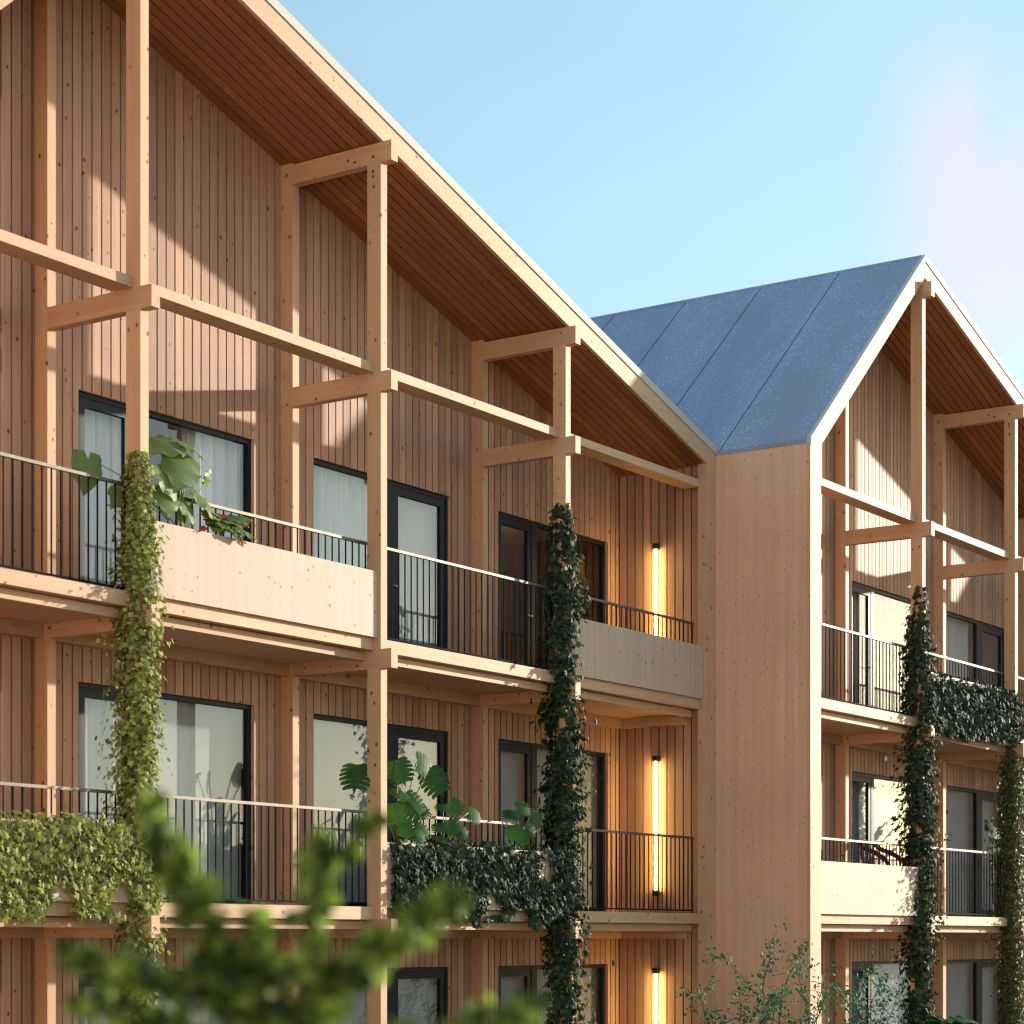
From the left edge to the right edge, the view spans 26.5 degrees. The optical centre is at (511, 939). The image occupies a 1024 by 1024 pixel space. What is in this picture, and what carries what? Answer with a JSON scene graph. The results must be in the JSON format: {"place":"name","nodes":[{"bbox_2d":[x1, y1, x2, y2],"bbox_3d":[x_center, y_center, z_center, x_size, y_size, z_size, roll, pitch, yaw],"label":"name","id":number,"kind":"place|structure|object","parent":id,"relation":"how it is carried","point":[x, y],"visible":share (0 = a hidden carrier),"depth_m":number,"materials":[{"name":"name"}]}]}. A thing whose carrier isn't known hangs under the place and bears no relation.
{"place":"outdoors","nodes":[
{"label":"outdoors","id":0,"kind":"place"},
{"bbox_2d":[277,0,1023,390],"label":"sky","id":1,"kind":"structure","parent":0,"point":[640,153],"materials":[{"name":"blue"}]},
{"label":"ground","id":2,"kind":"structure","parent":0,"visible":0},
{"bbox_2d":[57,786,553,1023],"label":"garden tree","id":3,"kind":"object","parent":2,"relation":"on","point":[236,984],"visible":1,"depth_m":4.98,"materials":[{"name":"green plant"}]},
{"bbox_2d":[0,0,716,1023],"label":"timber building","id":4,"kind":"structure","parent":2,"relation":"on","point":[278,244],"depth_m":26.00,"materials":[{"name":"brown wood"}]},
{"bbox_2d":[0,818,136,901],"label":"planter box","id":5,"kind":"object","parent":4,"relation":"attached to","point":[61,895],"visible":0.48,"depth_m":21.31,"materials":[{"name":"brown wood"}]},
{"bbox_2d":[0,809,162,925],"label":"ivy plant","id":6,"kind":"object","parent":4,"relation":"attached to","point":[19,859],"visible":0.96,"depth_m":21.18,"materials":[{"name":"green plant"}]},
{"bbox_2d":[79,978,94,1023],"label":"door","id":7,"kind":"structure","parent":4,"relation":"in","point":[82,985],"depth_m":23.58,"materials":[{"name":"black glass"}]},
{"bbox_2d":[79,688,125,815],"bbox_3d":[-4.494,-1.585,23.875,0.054,2.294,0.804,0,0,34],"label":"door","id":8,"kind":"structure","parent":4,"relation":"in","point":[84,693],"depth_m":23.59,"materials":[{"name":"black glass"}]},
{"bbox_2d":[79,397,125,589],"bbox_3d":[-4.494,-4.740,23.875,0.054,2.294,0.804,0,0,34],"label":"door","id":9,"kind":"structure","parent":4,"relation":"in","point":[84,403],"depth_m":23.60,"materials":[{"name":"black metal"}]},
{"bbox_2d":[85,409,120,588],"bbox_3d":[-4.630,-4.831,24.004,0.117,2.422,1.160,0,0,34],"label":"curtain","id":10,"kind":"object","parent":4,"relation":"hanging from","point":[102,435],"visible":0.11,"depth_m":24.10,"materials":[{"name":"fabric"}]},
{"bbox_2d":[85,698,120,823],"bbox_3d":[-4.574,-1.676,24.086,0.116,2.422,1.360,0,0,34],"label":"curtain","id":11,"kind":"object","parent":4,"relation":"hanging from","point":[94,719],"depth_m":24.02,"materials":[{"name":"fabric"}]},
{"bbox_2d":[78,971,179,1023],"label":"window","id":12,"kind":"structure","parent":4,"relation":"in","point":[89,974],"depth_m":23.64,"materials":[{"name":"black glass"}]},
{"bbox_2d":[94,450,184,1023],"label":"ivy plant","id":13,"kind":"object","parent":4,"relation":"attached to","point":[139,671],"visible":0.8,"depth_m":22.05,"materials":[{"name":"green plant"}]},
{"bbox_2d":[85,981,221,1023],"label":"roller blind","id":14,"kind":"object","parent":4,"relation":"attached to","point":[210,1018],"depth_m":25.24,"materials":[{"name":"fabric"}]},
{"bbox_2d":[78,682,253,903],"bbox_3d":[-3.926,-1.587,24.674,0.124,2.405,2.882,0,0,34],"label":"window","id":15,"kind":"structure","parent":4,"relation":"in","point":[248,710],"depth_m":25.83,"materials":[{"name":"black metal"}]},
{"bbox_2d":[78,391,253,581],"bbox_3d":[-3.926,-4.742,24.674,0.124,2.405,2.882,0,0,34],"label":"window","id":16,"kind":"structure","parent":4,"relation":"in","point":[248,445],"depth_m":25.73,"materials":[{"name":"black metal"}]},
{"bbox_2d":[149,699,240,898],"bbox_3d":[-3.678,-1.676,25.321,0.043,2.422,1.710,0,0,34],"label":"roller blind","id":17,"kind":"object","parent":4,"relation":"attached to","point":[201,742],"depth_m":25.45,"materials":[{"name":"fabric"}]},
{"bbox_2d":[181,427,239,538],"bbox_3d":[-3.545,-4.831,25.606,0.117,2.422,1.090,0,0,34],"label":"curtain","id":18,"kind":"object","parent":4,"relation":"hanging from","point":[221,458],"visible":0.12,"depth_m":25.68,"materials":[{"name":"fabric"}]},
{"bbox_2d":[149,521,377,637],"bbox_3d":[-2.716,-3.918,23.842,0.152,0.773,3.872,0,0,34],"label":"planter box","id":19,"kind":"object","parent":4,"relation":"attached to","point":[217,571],"visible":0.84,"depth_m":23.74,"materials":[{"name":"brown wood"}]},
{"bbox_2d":[71,434,218,526],"bbox_3d":[-3.732,-4.765,22.467,0.400,1.062,1.888,0,0,42],"label":"elephant ear plant","id":20,"kind":"object","parent":19,"relation":"in","point":[174,473],"visible":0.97,"depth_m":22.52,"materials":[{"name":"green plant"}]},
{"bbox_2d":[198,509,256,546],"bbox_3d":[-3.054,-4.424,23.234,0.425,0.373,0.952,0,0,34],"label":"bracted plant","id":21,"kind":"object","parent":19,"relation":"on","point":[233,524],"visible":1,"depth_m":23.22,"materials":[{"name":"green plant"}]},
{"bbox_2d":[314,719,366,901],"bbox_3d":[-2.192,-1.676,27.515,0.043,2.422,1.710,0,0,34],"label":"roller blind","id":22,"kind":"object","parent":4,"relation":"attached to","point":[337,746],"depth_m":27.54,"materials":[{"name":"fabric"}]},
{"bbox_2d":[314,465,366,568],"bbox_3d":[-2.233,-4.831,27.543,0.129,2.422,1.710,0,0,34],"label":"curtain","id":23,"kind":"object","parent":4,"relation":"hanging from","point":[340,503],"visible":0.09,"depth_m":27.62,"materials":[{"name":"fabric"}]},
{"bbox_2d":[337,990,366,1023],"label":"roller blind","id":24,"kind":"object","parent":4,"relation":"attached to","point":[358,1015],"depth_m":27.86,"materials":[{"name":"fabric"}]},
{"bbox_2d":[313,967,450,1023],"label":"window","id":25,"kind":"structure","parent":4,"relation":"in","point":[390,983],"depth_m":28.50,"materials":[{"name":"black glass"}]},
{"bbox_2d":[313,713,450,906],"bbox_3d":[-1.686,-1.587,27.982,0.124,2.405,2.892,0,0,34],"label":"window","id":26,"kind":"structure","parent":4,"relation":"in","point":[390,728],"depth_m":28.14,"materials":[{"name":"black glass"}]},
{"bbox_2d":[313,457,450,651],"bbox_3d":[-1.686,-4.742,27.982,0.124,2.405,2.892,0,0,34],"label":"window","id":27,"kind":"structure","parent":4,"relation":"in","point":[390,484],"depth_m":28.16,"materials":[{"name":"black metal"}]},
{"bbox_2d":[398,496,436,648],"bbox_3d":[-1.337,-4.831,28.778,0.043,2.422,1.360,0,0,34],"label":"roller blind","id":28,"kind":"object","parent":4,"relation":"attached to","point":[417,527],"visible":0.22,"depth_m":28.91,"materials":[{"name":"fabric"}]},
{"bbox_2d":[398,971,436,1023],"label":"roller blind","id":29,"kind":"object","parent":4,"relation":"attached to","point":[417,1001],"depth_m":28.91,"materials":[{"name":"fabric"}]},
{"bbox_2d":[398,738,436,843],"bbox_3d":[-1.337,-1.676,28.778,0.043,2.422,1.360,0,0,34],"label":"roller blind","id":30,"kind":"object","parent":4,"relation":"attached to","point":[408,748],"depth_m":28.93,"materials":[{"name":"fabric"}]},
{"bbox_2d":[394,971,444,1023],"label":"door","id":31,"kind":"structure","parent":4,"relation":"in","point":[440,975],"depth_m":28.86,"materials":[{"name":"black metal"}]},
{"bbox_2d":[394,729,444,838],"bbox_3d":[-1.232,-1.585,28.633,0.119,2.294,1.187,0,0,34],"label":"door","id":32,"kind":"structure","parent":4,"relation":"in","point":[440,740],"depth_m":28.94,"materials":[{"name":"black metal"}]},
{"bbox_2d":[394,486,444,650],"bbox_3d":[-1.232,-4.740,28.633,0.119,2.294,1.187,0,0,34],"label":"door","id":33,"kind":"structure","parent":4,"relation":"in","point":[440,504],"depth_m":29.05,"materials":[{"name":"black metal"}]},
{"bbox_2d":[387,842,558,910],"bbox_3d":[-0.473,-0.763,27.154,0.152,0.773,3.872,0,0,34],"label":"planter box","id":34,"kind":"object","parent":4,"relation":"attached to","point":[493,905],"visible":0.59,"depth_m":27.15,"materials":[{"name":"brown wood"}]},
{"bbox_2d":[339,751,450,845],"bbox_3d":[-1.335,-1.684,25.904,1.614,1.201,0.398,0,0,-41],"label":"monstera plant","id":35,"kind":"object","parent":34,"relation":"in","point":[407,804],"visible":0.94,"depth_m":25.88,"materials":[{"name":"green plant"}]},
{"bbox_2d":[431,797,480,846],"bbox_3d":[-0.716,-1.424,26.798,0.246,0.678,1.054,0,0,26],"label":"monstera plant","id":36,"kind":"object","parent":34,"relation":"in","point":[452,805],"visible":0.89,"depth_m":26.73,"materials":[{"name":"green plant"}]},
{"bbox_2d":[501,800,543,849],"bbox_3d":[0.161,-1.444,28.046,0.272,0.713,0.881,0,0,34],"label":"monstera plant","id":37,"kind":"object","parent":34,"relation":"in","point":[523,835],"visible":1,"depth_m":27.96,"materials":[{"name":"green plant"}]},
{"bbox_2d":[390,835,581,931],"bbox_3d":[-0.284,-0.671,27.211,0.464,1.184,4.074,0,0,34],"label":"ivy plant","id":38,"kind":"object","parent":4,"relation":"attached to","point":[550,896],"visible":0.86,"depth_m":27.14,"materials":[{"name":"green plant"}]},
{"bbox_2d":[498,969,530,1008],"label":"door","id":39,"kind":"structure","parent":4,"relation":"in","point":[526,973],"depth_m":30.60,"materials":[{"name":"black metal"}]},
{"bbox_2d":[498,743,530,849],"bbox_3d":[0.011,-1.585,30.528,0.054,2.294,0.854,0,0,34],"label":"door","id":40,"kind":"structure","parent":4,"relation":"in","point":[526,751],"depth_m":30.72,"materials":[{"name":"black metal"}]},
{"bbox_2d":[498,516,532,666],"bbox_3d":[0.038,-4.740,30.510,0.119,2.294,0.854,0,0,34],"label":"door","id":41,"kind":"structure","parent":4,"relation":"in","point":[506,522],"depth_m":30.79,"materials":[{"name":"black metal"}]},
{"bbox_2d":[501,749,596,907],"bbox_3d":[0.435,-1.676,31.395,0.043,2.422,3.060,0,0,34],"label":"roller blind","id":42,"kind":"object","parent":4,"relation":"attached to","point":[512,777],"depth_m":31.45,"materials":[{"name":"fabric"}]},
{"bbox_2d":[501,968,596,1023],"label":"roller blind","id":43,"kind":"object","parent":4,"relation":"attached to","point":[510,985],"depth_m":32.07,"materials":[{"name":"fabric"}]},
{"bbox_2d":[498,964,607,1023],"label":"window","id":44,"kind":"structure","parent":4,"relation":"in","point":[603,968],"depth_m":32.47,"materials":[{"name":"black metal"}]},
{"bbox_2d":[498,739,607,911],"bbox_3d":[0.571,-1.587,31.315,0.124,2.405,2.902,0,0,34],"label":"window","id":45,"kind":"structure","parent":4,"relation":"in","point":[603,757],"depth_m":32.48,"materials":[{"name":"black metal"}]},
{"bbox_2d":[498,512,607,667],"bbox_3d":[0.571,-4.742,31.315,0.124,2.405,2.902,0,0,34],"label":"window","id":46,"kind":"structure","parent":4,"relation":"in","point":[603,546],"depth_m":30.98,"materials":[{"name":"black metal"}]},
{"bbox_2d":[527,502,614,1023],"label":"ivy plant","id":47,"kind":"object","parent":4,"relation":"attached to","point":[561,602],"visible":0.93,"depth_m":28.65,"materials":[{"name":"green plant"}]},
{"bbox_2d":[571,617,702,698],"bbox_3d":[1.713,-3.918,30.381,0.152,0.773,3.667,0,0,34],"label":"planter box","id":48,"kind":"object","parent":4,"relation":"attached to","point":[616,654],"visible":0.8,"depth_m":30.32,"materials":[{"name":"brown wood"}]},
{"bbox_2d":[652,756,659,895],"bbox_3d":[2.145,-1.692,32.306,0.076,2.083,0.108,0,0,34],"label":"wall lamp","id":49,"kind":"object","parent":4,"relation":"attached to","point":[655,759],"visible":0.95,"depth_m":32.28,"materials":[{"name":"white plastic"}]},
{"bbox_2d":[652,543,659,634],"bbox_3d":[2.145,-4.846,32.306,0.076,2.083,0.108,0,0,34],"label":"wall lamp","id":50,"kind":"object","parent":4,"relation":"attached to","point":[655,547],"visible":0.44,"depth_m":32.28,"materials":[{"name":"white plastic"}]},
{"bbox_2d":[652,968,659,1023],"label":"wall lamp","id":51,"kind":"object","parent":4,"relation":"attached to","point":[655,971],"visible":1,"depth_m":32.28,"materials":[{"name":"white plastic"}]},
{"bbox_2d":[675,916,842,1023],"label":"garden shrub","id":52,"kind":"object","parent":2,"relation":"on","point":[774,1004],"visible":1,"depth_m":28.34,"materials":[{"name":"green plant"}]},
{"bbox_2d":[590,254,1023,1023],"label":"timber building","id":53,"kind":"structure","parent":2,"relation":"on","point":[860,428],"depth_m":34.62,"materials":[{"name":"brown wood"}]},
{"bbox_2d":[852,965,870,1023],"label":"door","id":54,"kind":"structure","parent":53,"relation":"in","point":[854,967],"depth_m":36.59,"materials":[{"name":"metal"}]},
{"bbox_2d":[852,775,871,863],"bbox_3d":[5.836,-1.585,36.324,0.119,2.294,0.804,0,0,34],"label":"door","id":55,"kind":"structure","parent":53,"relation":"in","point":[867,781],"depth_m":36.59,"materials":[{"name":"metal"}]},
{"bbox_2d":[852,585,871,707],"bbox_3d":[5.836,-4.740,36.324,0.119,2.294,0.804,0,0,34],"label":"door","id":56,"kind":"structure","parent":53,"relation":"in","point":[867,594],"depth_m":36.59,"materials":[{"name":"metal"}]},
{"bbox_2d":[821,861,919,915],"bbox_3d":[5.400,-0.763,33.080,0.152,0.773,3.672,0,0,34],"label":"planter box","id":57,"kind":"object","parent":53,"relation":"attached to","point":[859,889],"visible":0.8,"depth_m":32.93,"materials":[{"name":"brown wood"}]},
{"bbox_2d":[852,961,907,1023],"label":"window","id":58,"kind":"structure","parent":53,"relation":"in","point":[857,962],"depth_m":36.70,"materials":[{"name":"black metal"}]},
{"bbox_2d":[852,772,908,863],"bbox_3d":[6.357,-1.587,37.155,0.077,2.401,2.876,0,0,34],"label":"window","id":59,"kind":"structure","parent":53,"relation":"in","point":[872,777],"depth_m":36.70,"materials":[{"name":"black metal"}]},
{"bbox_2d":[857,840,905,865],"bbox_3d":[6.060,-1.006,35.604,0.732,1.244,0.782,0,0,34],"label":"garden chair","id":60,"kind":"object","parent":53,"relation":"on","point":[867,849],"visible":0.2,"depth_m":35.74,"materials":[{"name":"black"}]},
{"bbox_2d":[852,582,910,706],"bbox_3d":[6.357,-4.742,37.155,0.077,2.401,2.876,0,0,34],"label":"window","id":61,"kind":"structure","parent":53,"relation":"in","point":[876,591],"depth_m":36.73,"materials":[{"name":"black metal"}]},
{"bbox_2d":[853,592,910,713],"bbox_3d":[6.205,-4.831,37.258,0.130,2.422,3.060,0,0,34],"label":"curtain","id":62,"kind":"object","parent":53,"relation":"hanging from","point":[890,615],"visible":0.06,"depth_m":37.54,"materials":[{"name":"fabric"}]},
{"bbox_2d":[853,779,910,865],"bbox_3d":[6.246,-1.676,37.230,0.043,2.422,3.060,0,0,34],"label":"roller blind","id":63,"kind":"object","parent":53,"relation":"attached to","point":[885,808],"depth_m":37.40,"materials":[{"name":"fabric"}]},
{"bbox_2d":[853,964,910,1023],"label":"roller blind","id":64,"kind":"object","parent":53,"relation":"attached to","point":[892,969],"depth_m":37.61,"materials":[{"name":"fabric"}]},
{"bbox_2d":[874,585,952,1023],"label":"ivy plant","id":65,"kind":"object","parent":53,"relation":"attached to","point":[913,789],"visible":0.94,"depth_m":34.50,"materials":[{"name":"green plant"}]},
{"bbox_2d":[947,616,967,679],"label":"curtain","id":66,"kind":"object","parent":53,"relation":"hanging from","point":[957,639],"depth_m":40.30,"materials":[{"name":"fabric"}]},
{"bbox_2d":[931,672,1011,731],"bbox_3d":[7.587,-3.918,36.310,0.152,0.773,3.872,0,0,34],"label":"planter box","id":67,"kind":"object","parent":53,"relation":"attached to","point":[964,681],"visible":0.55,"depth_m":36.14,"materials":[{"name":"brown wood"}]},
{"bbox_2d":[947,789,996,913],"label":"roller blind","id":68,"kind":"object","parent":53,"relation":"attached to","point":[960,817],"visible":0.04,"depth_m":40.41,"materials":[{"name":"fabric"}]},
{"bbox_2d":[947,962,996,1023],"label":"roller blind","id":69,"kind":"object","parent":53,"relation":"attached to","point":[960,988],"visible":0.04,"depth_m":40.57,"materials":[{"name":"fabric"}]},
{"bbox_2d":[925,668,1023,746],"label":"ivy plant","id":70,"kind":"object","parent":53,"relation":"attached to","point":[970,700],"visible":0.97,"depth_m":36.23,"materials":[{"name":"green plant"}]},
{"bbox_2d":[947,959,1003,1023],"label":"window","id":71,"kind":"structure","parent":53,"relation":"in","point":[976,962],"depth_m":40.53,"materials":[{"name":"black metal"}]},
{"bbox_2d":[947,786,1003,916],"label":"window","id":72,"kind":"structure","parent":53,"relation":"in","point":[976,793],"depth_m":40.53,"materials":[{"name":"black metal"}]},
{"bbox_2d":[947,612,1003,684],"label":"window","id":73,"kind":"structure","parent":53,"relation":"in","point":[977,625],"depth_m":40.53,"materials":[{"name":"black metal"}]},
{"bbox_2d":[981,962,1002,1023],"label":"door","id":74,"kind":"structure","parent":53,"relation":"in","point":[983,964],"depth_m":40.92,"materials":[{"name":"metal"}]},
{"bbox_2d":[981,794,1002,916],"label":"door","id":75,"kind":"structure","parent":53,"relation":"in","point":[983,797],"depth_m":41.08,"materials":[{"name":"metal"}]},
{"bbox_2d":[981,626,1002,687],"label":"door","id":76,"kind":"structure","parent":53,"relation":"in","point":[990,631],"depth_m":41.53,"materials":[{"name":"metal"}]},
{"bbox_2d":[984,819,1002,916],"bbox_3d":[8.521,-1.261,38.499,0.362,1.753,0.832,0,0,34],"label":"broad leaf plant","id":77,"kind":"object","parent":53,"relation":"on","point":[989,826],"visible":0.52,"depth_m":38.40,"materials":[{"name":"green plant"}]},
{"bbox_2d":[984,735,1023,1023],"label":"ivy plant","id":78,"kind":"object","parent":53,"relation":"attached to","point":[1007,804],"visible":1,"depth_m":37.83,"materials":[{"name":"green plant"}]},
{"bbox_2d":[830,945,914,1023],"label":"garden shrub","id":79,"kind":"object","parent":2,"relation":"on","point":[853,993],"visible":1,"depth_m":30.76,"materials":[{"name":"green plant"}]},
{"bbox_2d":[926,1014,977,1023],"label":"broad leaf plant","id":80,"kind":"object","parent":2,"relation":"on","point":[932,1019],"visible":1,"depth_m":33.48,"materials":[{"name":"green plant"}]}
]}

